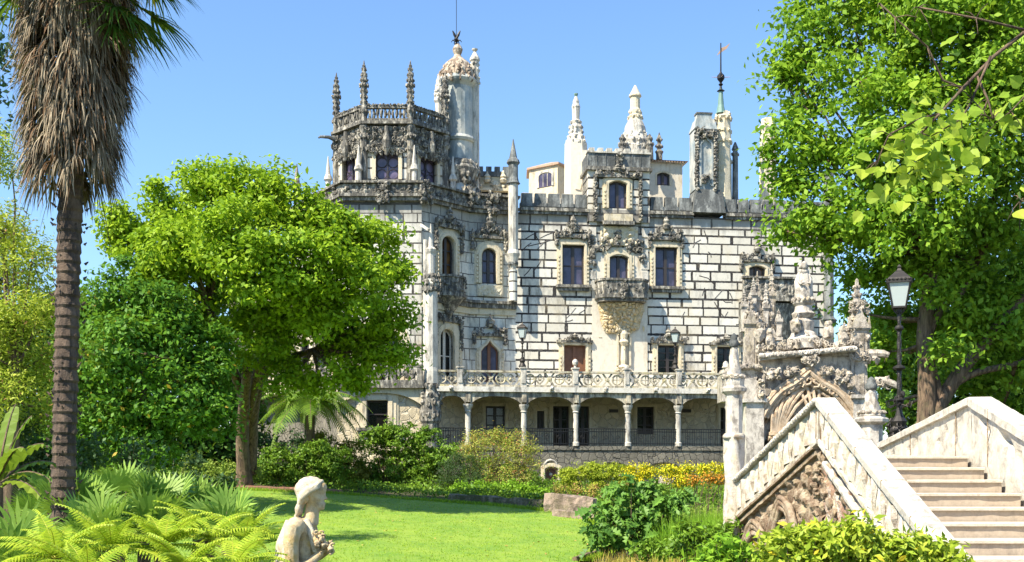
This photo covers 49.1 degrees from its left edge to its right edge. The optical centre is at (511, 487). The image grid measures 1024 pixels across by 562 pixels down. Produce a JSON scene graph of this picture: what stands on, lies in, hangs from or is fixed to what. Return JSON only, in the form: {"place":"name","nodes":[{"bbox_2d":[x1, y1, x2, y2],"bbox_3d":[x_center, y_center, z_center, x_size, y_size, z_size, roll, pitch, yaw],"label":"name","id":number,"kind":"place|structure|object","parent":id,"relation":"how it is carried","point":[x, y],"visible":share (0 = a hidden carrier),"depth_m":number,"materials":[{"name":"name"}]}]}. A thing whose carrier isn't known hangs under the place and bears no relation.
{"place":"outdoors","nodes":[
{"label":"outdoors","id":0,"kind":"place"},
{"bbox_2d":[24,486,626,561],"bbox_3d":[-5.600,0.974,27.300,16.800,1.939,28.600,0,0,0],"label":"lawn","id":1,"kind":"structure","parent":0,"point":[448,544],"depth_m":31.89,"materials":[{"name":"green plant"}]},
{"bbox_2d":[186,489,587,559],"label":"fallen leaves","id":2,"kind":"object","parent":1,"relation":"on","point":[399,520],"visible":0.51,"depth_m":31.06,"materials":[{"name":"brown plant"}]},
{"bbox_2d":[2,476,721,561],"bbox_3d":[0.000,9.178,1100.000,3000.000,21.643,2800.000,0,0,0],"label":"ground","id":3,"kind":"structure","parent":0,"point":[396,494],"depth_m":44.21,"materials":[{"name":"soil"}]},
{"bbox_2d":[0,0,20,148],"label":"dark conifer","id":4,"kind":"object","parent":3,"relation":"on","point":[2,59],"visible":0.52,"depth_m":24.17,"materials":[{"name":"green plant"}]},
{"bbox_2d":[0,404,55,529],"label":"broad leaved plant","id":5,"kind":"object","parent":3,"relation":"on","point":[11,458],"visible":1,"depth_m":10.95,"materials":[{"name":"green plant"}]},
{"bbox_2d":[4,468,51,525],"bbox_3d":[-6.992,0.682,16.920,1.583,1.998,1.833,0,0,33],"label":"fan palm","id":6,"kind":"object","parent":3,"relation":"on","point":[22,501],"visible":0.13,"depth_m":16.64,"materials":[{"name":"green plant"}]},
{"bbox_2d":[0,496,82,561],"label":"fan palm","id":7,"kind":"object","parent":3,"relation":"on","point":[12,528],"visible":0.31,"depth_m":9.38,"materials":[{"name":"green plant"}]},
{"bbox_2d":[0,111,112,524],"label":"feathery tree","id":8,"kind":"object","parent":3,"relation":"on","point":[15,323],"visible":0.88,"depth_m":18.97,"materials":[{"name":"green plant"}]},
{"bbox_2d":[0,509,123,561],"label":"fern","id":9,"kind":"object","parent":3,"relation":"on","point":[54,536],"visible":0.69,"depth_m":7.47,"materials":[{"name":"green plant"}]},
{"bbox_2d":[20,469,124,561],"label":"fan palm","id":10,"kind":"object","parent":3,"relation":"on","point":[88,485],"visible":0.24,"depth_m":14.25,"materials":[{"name":"green plant"}]},
{"bbox_2d":[19,536,140,561],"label":"fern","id":11,"kind":"object","parent":3,"relation":"on","point":[66,555],"visible":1,"depth_m":6.92,"materials":[{"name":"green plant"}]},
{"bbox_2d":[0,0,200,526],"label":"palm tree","id":12,"kind":"object","parent":3,"relation":"on","point":[87,43],"visible":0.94,"depth_m":13.78,"materials":[{"name":"brown plant"}]},
{"bbox_2d":[36,503,167,561],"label":"fern","id":13,"kind":"object","parent":3,"relation":"on","point":[102,534],"visible":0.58,"depth_m":7.93,"materials":[{"name":"green plant"}]},
{"bbox_2d":[54,485,152,561],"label":"fan palm","id":14,"kind":"object","parent":3,"relation":"on","point":[113,512],"visible":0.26,"depth_m":12.94,"materials":[{"name":"green plant"}]},
{"bbox_2d":[76,460,162,561],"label":"fan palm","id":15,"kind":"object","parent":3,"relation":"on","point":[120,478],"visible":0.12,"depth_m":15.66,"materials":[{"name":"green plant"}]},
{"bbox_2d":[0,397,245,558],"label":"ivy","id":16,"kind":"object","parent":3,"relation":"on","point":[131,455],"visible":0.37,"depth_m":19.92,"materials":[{"name":"green plant"}]},
{"bbox_2d":[0,290,284,470],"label":"shade tree","id":17,"kind":"object","parent":3,"relation":"on","point":[227,451],"visible":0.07,"depth_m":51.05,"materials":[{"name":"green plant"}]},
{"bbox_2d":[32,250,254,477],"bbox_3d":[-11.443,-3.213,34.142,6.954,7.965,5.175,0,0,36],"label":"leafy tree","id":18,"kind":"object","parent":3,"relation":"on","point":[114,323],"visible":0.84,"depth_m":33.22,"materials":[{"name":"green plant"}]},
{"bbox_2d":[101,486,188,561],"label":"fan palm","id":19,"kind":"object","parent":3,"relation":"on","point":[144,505],"visible":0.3,"depth_m":13.34,"materials":[{"name":"green plant"}]},
{"bbox_2d":[116,463,198,561],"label":"fan palm","id":20,"kind":"object","parent":3,"relation":"on","point":[145,480],"visible":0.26,"depth_m":14.84,"materials":[{"name":"green plant"}]},
{"bbox_2d":[91,510,231,561],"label":"fern","id":21,"kind":"object","parent":3,"relation":"on","point":[173,534],"visible":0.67,"depth_m":8.15,"materials":[{"name":"green plant"}]},
{"bbox_2d":[121,532,252,561],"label":"fern","id":22,"kind":"object","parent":3,"relation":"on","point":[169,552],"visible":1,"depth_m":7.10,"materials":[{"name":"green plant"}]},
{"bbox_2d":[152,500,273,557],"bbox_3d":[-2.275,0.924,8.611,0.922,1.662,0.928,0,0,-23],"label":"fern","id":23,"kind":"object","parent":3,"relation":"on","point":[211,535],"visible":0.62,"depth_m":8.57,"materials":[{"name":"green plant"}]},
{"bbox_2d":[172,471,254,556],"bbox_3d":[-4.319,0.754,15.567,1.603,1.989,1.565,0,0,20],"label":"fan palm","id":24,"kind":"object","parent":3,"relation":"on","point":[202,488],"visible":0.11,"depth_m":15.36,"materials":[{"name":"green plant"}]},
{"bbox_2d":[177,452,265,485],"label":"shrub","id":25,"kind":"object","parent":3,"relation":"on","point":[210,467],"visible":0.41,"depth_m":42.83,"materials":[{"name":"green plant"}]},
{"bbox_2d":[181,480,283,556],"bbox_3d":[-3.455,0.830,14.043,1.698,1.881,1.482,0,0,37],"label":"fan palm","id":26,"kind":"object","parent":3,"relation":"on","point":[229,506],"visible":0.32,"depth_m":14.07,"materials":[{"name":"green plant"}]},
{"bbox_2d":[184,526,289,561],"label":"fern","id":27,"kind":"object","parent":3,"relation":"on","point":[241,551],"visible":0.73,"depth_m":7.63,"materials":[{"name":"green plant"}]},
{"bbox_2d":[188,503,285,559],"bbox_3d":[-2.235,0.941,9.245,0.883,1.639,0.905,0,0,0],"label":"fern","id":28,"kind":"object","parent":3,"relation":"on","point":[254,524],"visible":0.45,"depth_m":9.15,"materials":[{"name":"green plant"}]},
{"bbox_2d":[183,423,305,469],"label":"shrub","id":29,"kind":"object","parent":3,"relation":"on","point":[297,441],"visible":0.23,"depth_m":51.71,"materials":[{"name":"green plant"}]},
{"bbox_2d":[89,151,432,485],"bbox_3d":[-8.311,-5.506,36.778,10.801,11.380,8.563,0,0,35],"label":"broad tree","id":30,"kind":"object","parent":3,"relation":"on","point":[271,293],"visible":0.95,"depth_m":35.74,"materials":[{"name":"green plant"}]},
{"bbox_2d":[217,484,342,493],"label":"brick kerb","id":31,"kind":"structure","parent":3,"relation":"on","point":[265,487],"depth_m":42.21,"materials":[{"name":"grey stone"}]},
{"bbox_2d":[275,476,334,561],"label":"garden statue","id":32,"kind":"object","parent":3,"relation":"on","point":[300,538],"visible":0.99,"depth_m":7.88,"materials":[{"name":"stone"}]},
{"bbox_2d":[257,437,356,488],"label":"shrub","id":33,"kind":"object","parent":3,"relation":"on","point":[313,459],"visible":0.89,"depth_m":43.69,"materials":[{"name":"green plant"}]},
{"bbox_2d":[238,385,375,474],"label":"tree fern","id":34,"kind":"object","parent":3,"relation":"on","point":[309,411],"visible":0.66,"depth_m":45.30,"materials":[{"name":"green plant"}]},
{"bbox_2d":[294,427,373,488],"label":"shrub","id":35,"kind":"object","parent":3,"relation":"on","point":[360,469],"visible":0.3,"depth_m":46.81,"materials":[{"name":"green plant"}]},
{"bbox_2d":[19,463,723,511],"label":"ground cover","id":36,"kind":"object","parent":3,"relation":"on","point":[399,487],"visible":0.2,"depth_m":43.76,"materials":[{"name":"green plant"}]},
{"bbox_2d":[321,555,440,561],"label":"grassy plant","id":37,"kind":"object","parent":3,"relation":"on","point":[389,556],"visible":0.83,"depth_m":9.08,"materials":[{"name":"green plant"}]},
{"bbox_2d":[352,416,458,488],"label":"shrub","id":38,"kind":"object","parent":3,"relation":"on","point":[385,437],"visible":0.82,"depth_m":47.75,"materials":[{"name":"green plant"}]},
{"bbox_2d":[426,450,488,491],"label":"shrub","id":39,"kind":"object","parent":3,"relation":"on","point":[452,470],"visible":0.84,"depth_m":45.91,"materials":[{"name":"green plant"}]},
{"bbox_2d":[389,439,545,485],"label":"shrub","id":40,"kind":"object","parent":3,"relation":"on","point":[535,472],"visible":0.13,"depth_m":51.95,"materials":[{"name":"green plant"}]},
{"bbox_2d":[448,493,543,507],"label":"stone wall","id":41,"kind":"structure","parent":3,"relation":"on","point":[500,499],"depth_m":40.24,"materials":[{"name":"grey stone"}]},
{"bbox_2d":[448,477,551,499],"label":"ground cover bush","id":42,"kind":"object","parent":3,"relation":"on","point":[512,484],"visible":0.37,"depth_m":44.34,"materials":[{"name":"green plant"}]},
{"bbox_2d":[453,420,553,484],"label":"flowering bush","id":43,"kind":"object","parent":3,"relation":"on","point":[504,443],"visible":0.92,"depth_m":48.86,"materials":[{"name":"green plant"}]},
{"bbox_2d":[230,0,836,485],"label":"palace","id":44,"kind":"structure","parent":3,"relation":"on","point":[600,274],"depth_m":63.71,"materials":[{"name":"beige stone"}]},
{"bbox_2d":[297,337,316,368],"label":"window","id":45,"kind":"structure","parent":44,"relation":"in","point":[313,345],"depth_m":62.21,"materials":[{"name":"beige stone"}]},
{"bbox_2d":[340,151,356,179],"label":"belvedere window","id":46,"kind":"structure","parent":44,"relation":"in","point":[350,173],"depth_m":62.89,"materials":[{"name":"glass"}]},
{"bbox_2d":[356,393,398,433],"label":"window","id":47,"kind":"structure","parent":44,"relation":"in","point":[382,405],"depth_m":59.83,"materials":[{"name":"beige stone"}]},
{"bbox_2d":[351,320,410,379],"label":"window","id":48,"kind":"structure","parent":44,"relation":"in","point":[402,378],"depth_m":60.34,"materials":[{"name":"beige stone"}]},
{"bbox_2d":[372,147,401,179],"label":"belvedere window","id":49,"kind":"structure","parent":44,"relation":"in","point":[388,167],"depth_m":61.85,"materials":[{"name":"blue glass"}]},
{"bbox_2d":[417,149,439,183],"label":"belvedere window","id":50,"kind":"structure","parent":44,"relation":"in","point":[426,168],"depth_m":62.81,"materials":[{"name":"blue glass"}]},
{"bbox_2d":[435,229,459,274],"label":"window","id":51,"kind":"structure","parent":44,"relation":"in","point":[443,255],"depth_m":61.87,"materials":[{"name":"beige stone"}]},
{"bbox_2d":[438,321,462,382],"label":"window","id":52,"kind":"structure","parent":44,"relation":"in","point":[444,346],"depth_m":61.96,"materials":[{"name":"beige stone"}]},
{"bbox_2d":[474,241,503,283],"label":"window","id":53,"kind":"structure","parent":44,"relation":"in","point":[484,260],"depth_m":63.19,"materials":[{"name":"beige stone"}]},
{"bbox_2d":[475,337,503,381],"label":"window","id":54,"kind":"structure","parent":44,"relation":"in","point":[487,357],"depth_m":63.33,"materials":[{"name":"beige stone"}]},
{"bbox_2d":[482,402,507,433],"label":"window","id":55,"kind":"structure","parent":44,"relation":"in","point":[490,411],"depth_m":63.58,"materials":[{"name":"beige stone"}]},
{"bbox_2d":[517,322,527,366],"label":"terrace lamp","id":56,"kind":"object","parent":44,"relation":"on","point":[522,328],"visible":1,"depth_m":60.27,"materials":[{"name":"metal"}]},
{"bbox_2d":[533,407,547,427],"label":"window","id":57,"kind":"structure","parent":44,"relation":"in","point":[540,414],"depth_m":63.67,"materials":[{"name":"beige stone"}]},
{"bbox_2d":[537,170,553,187],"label":"window","id":58,"kind":"structure","parent":44,"relation":"in","point":[543,180],"depth_m":69.47,"materials":[{"name":"stone"}]},
{"bbox_2d":[541,463,561,481],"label":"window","id":59,"kind":"structure","parent":44,"relation":"in","point":[552,469],"depth_m":60.58,"materials":[{"name":"beige stone"}]},
{"bbox_2d":[549,403,571,445],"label":"door","id":60,"kind":"structure","parent":44,"relation":"in","point":[558,412],"depth_m":64.02,"materials":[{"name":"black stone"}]},
{"bbox_2d":[556,239,591,291],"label":"window","id":61,"kind":"structure","parent":44,"relation":"in","point":[573,270],"depth_m":64.00,"materials":[{"name":"beige stone"}]},
{"bbox_2d":[559,343,590,373],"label":"door","id":62,"kind":"structure","parent":44,"relation":"in","point":[567,354],"depth_m":64.11,"materials":[{"name":"brown wood"}]},
{"bbox_2d":[574,403,591,445],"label":"door","id":63,"kind":"structure","parent":44,"relation":"in","point":[583,416],"depth_m":64.17,"materials":[{"name":"black glass"}]},
{"bbox_2d":[602,177,632,208],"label":"window","id":64,"kind":"structure","parent":44,"relation":"in","point":[616,195],"depth_m":64.08,"materials":[{"name":"beige stone"}]},
{"bbox_2d":[602,247,634,277],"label":"window","id":65,"kind":"structure","parent":44,"relation":"in","point":[614,266],"depth_m":64.25,"materials":[{"name":"beige stone"}]},
{"bbox_2d":[633,403,656,433],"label":"window","id":66,"kind":"structure","parent":44,"relation":"in","point":[642,412],"depth_m":64.58,"materials":[{"name":"beige stone"}]},
{"bbox_2d":[655,171,670,185],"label":"window","id":67,"kind":"structure","parent":44,"relation":"in","point":[661,178],"depth_m":67.57,"materials":[{"name":"blue glass"}]},
{"bbox_2d":[649,242,684,292],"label":"window","id":68,"kind":"structure","parent":44,"relation":"in","point":[663,263],"depth_m":64.58,"materials":[{"name":"beige stone"}]},
{"bbox_2d":[652,340,683,372],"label":"window","id":69,"kind":"structure","parent":44,"relation":"in","point":[662,356],"depth_m":64.72,"materials":[{"name":"beige stone"}]},
{"bbox_2d":[670,327,679,368],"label":"terrace lamp","id":70,"kind":"object","parent":44,"relation":"on","point":[675,334],"visible":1,"depth_m":61.24,"materials":[{"name":"metal"}]},
{"bbox_2d":[717,404,725,445],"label":"door","id":71,"kind":"structure","parent":44,"relation":"in","point":[721,412],"depth_m":64.87,"materials":[{"name":"beige stone"}]},
{"bbox_2d":[712,341,740,372],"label":"window","id":72,"kind":"structure","parent":44,"relation":"in","point":[720,353],"depth_m":65.10,"materials":[{"name":"beige stone"}]},
{"bbox_2d":[743,262,769,275],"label":"window","id":73,"kind":"structure","parent":44,"relation":"in","point":[749,269],"depth_m":65.15,"materials":[{"name":"beige stone"}]},
{"bbox_2d":[543,493,596,513],"bbox_3d":[1.996,0.678,38.428,1.743,1.018,0.610,0,0,20],"label":"stone planter","id":74,"kind":"object","parent":3,"relation":"on","point":[555,501],"visible":0.62,"depth_m":38.26,"materials":[{"name":"beige stone"}]},
{"bbox_2d":[552,509,598,519],"bbox_3d":[2.129,1.017,36.959,1.598,0.590,0.535,0,0,35],"label":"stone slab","id":75,"kind":"object","parent":3,"relation":"on","point":[561,513],"visible":0.36,"depth_m":36.93,"materials":[{"name":"beige stone"}]},
{"bbox_2d":[550,482,627,500],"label":"plants","id":76,"kind":"object","parent":3,"relation":"on","point":[591,486],"visible":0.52,"depth_m":40.94,"materials":[{"name":"green plant"}]},
{"bbox_2d":[553,458,634,498],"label":"clipped hedge","id":77,"kind":"object","parent":3,"relation":"on","point":[571,474],"visible":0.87,"depth_m":43.84,"materials":[{"name":"green plant"}]},
{"bbox_2d":[572,547,627,561],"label":"log edging","id":78,"kind":"object","parent":3,"relation":"on","point":[576,558],"visible":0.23,"depth_m":27.52,"materials":[{"name":"brown wood"}]},
{"bbox_2d":[527,501,722,561],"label":"ground cover","id":79,"kind":"object","parent":3,"relation":"on","point":[693,509],"visible":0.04,"depth_m":38.27,"materials":[{"name":"green plant"}]},
{"bbox_2d":[564,549,685,561],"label":"grassy plant","id":80,"kind":"object","parent":3,"relation":"on","point":[622,559],"visible":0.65,"depth_m":19.15,"materials":[{"name":"plant"}]},
{"bbox_2d":[574,472,700,561],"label":"acanthus bush","id":81,"kind":"object","parent":3,"relation":"on","point":[604,532],"visible":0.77,"depth_m":26.72,"materials":[{"name":"green plant"}]},
{"bbox_2d":[621,459,724,504],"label":"flower bed","id":82,"kind":"object","parent":3,"relation":"on","point":[645,472],"visible":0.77,"depth_m":43.41,"materials":[{"name":"yellow plant"}]},
{"bbox_2d":[631,505,723,561],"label":"grassy plant","id":83,"kind":"object","parent":3,"relation":"on","point":[705,519],"visible":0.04,"depth_m":24.74,"materials":[{"name":"green plant"}]},
{"bbox_2d":[624,515,742,561],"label":"shrub","id":84,"kind":"object","parent":3,"relation":"on","point":[693,534],"visible":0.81,"depth_m":16.92,"materials":[{"name":"green plant"}]},
{"bbox_2d":[683,470,724,518],"bbox_3d":[5.938,0.456,33.982,1.474,2.050,0.887,0,0,-9],"label":"flower clump","id":85,"kind":"object","parent":3,"relation":"on","point":[709,478],"visible":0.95,"depth_m":33.95,"materials":[{"name":"orange plant"}]},
{"bbox_2d":[679,526,761,561],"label":"shrub","id":86,"kind":"object","parent":3,"relation":"on","point":[730,550],"visible":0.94,"depth_m":10.43,"materials":[{"name":"green plant"}]},
{"bbox_2d":[721,333,746,538],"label":"pillar","id":87,"kind":"structure","parent":3,"relation":"on","point":[734,389],"depth_m":17.14,"materials":[{"name":"stone"}]},
{"bbox_2d":[748,517,839,561],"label":"flowering shrub","id":88,"kind":"object","parent":3,"relation":"on","point":[802,542],"visible":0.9,"depth_m":9.08,"materials":[{"name":"green plant"}]},
{"bbox_2d":[717,261,896,466],"bbox_3d":[5.773,-1.932,22.411,3.502,5.064,1.777,0,0,0],"label":"garden portal","id":89,"kind":"object","parent":3,"relation":"on","point":[785,382],"visible":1,"depth_m":21.79,"materials":[{"name":"stone"}]},
{"bbox_2d":[854,377,888,449],"bbox_3d":[5.965,-1.022,18.600,0.518,1.644,0.518,0,0,0],"label":"pinnacle","id":90,"kind":"object","parent":3,"relation":"on","point":[871,419],"visible":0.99,"depth_m":18.47,"materials":[{"name":"stone"}]},
{"bbox_2d":[732,397,1023,561],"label":"stone staircase","id":91,"kind":"structure","parent":3,"relation":"on","point":[955,472],"depth_m":13.84,"materials":[{"name":"stone"}]},
{"bbox_2d":[735,0,1023,434],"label":"plane tree","id":92,"kind":"object","parent":3,"relation":"on","point":[976,320],"visible":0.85,"depth_m":29.18,"materials":[{"name":"green plant"}]},
{"bbox_2d":[819,508,975,561],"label":"flowering shrub","id":93,"kind":"object","parent":3,"relation":"on","point":[858,540],"visible":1,"depth_m":8.80,"materials":[{"name":"green plant"}]},
{"bbox_2d":[885,265,912,436],"bbox_3d":[6.914,-2.422,20.000,0.484,3.127,0.492,0,0,18],"label":"street lamp","id":94,"kind":"object","parent":3,"relation":"on","point":[899,281],"visible":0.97,"depth_m":19.91,"materials":[{"name":"metal"}]},
{"bbox_2d":[833,194,1023,436],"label":"background tree","id":95,"kind":"object","parent":3,"relation":"on","point":[911,422],"visible":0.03,"depth_m":43.24,"materials":[{"name":"green plant"}]},
{"bbox_2d":[847,3,1023,230],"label":"overhanging branch","id":96,"kind":"object","parent":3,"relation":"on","point":[940,166],"visible":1,"depth_m":6.94,"materials":[{"name":"green plant"}]},
{"bbox_2d":[0,0,1023,444],"label":"sky","id":97,"kind":"structure","parent":0,"point":[261,83],"materials":[{"name":"blue"}]}
]}

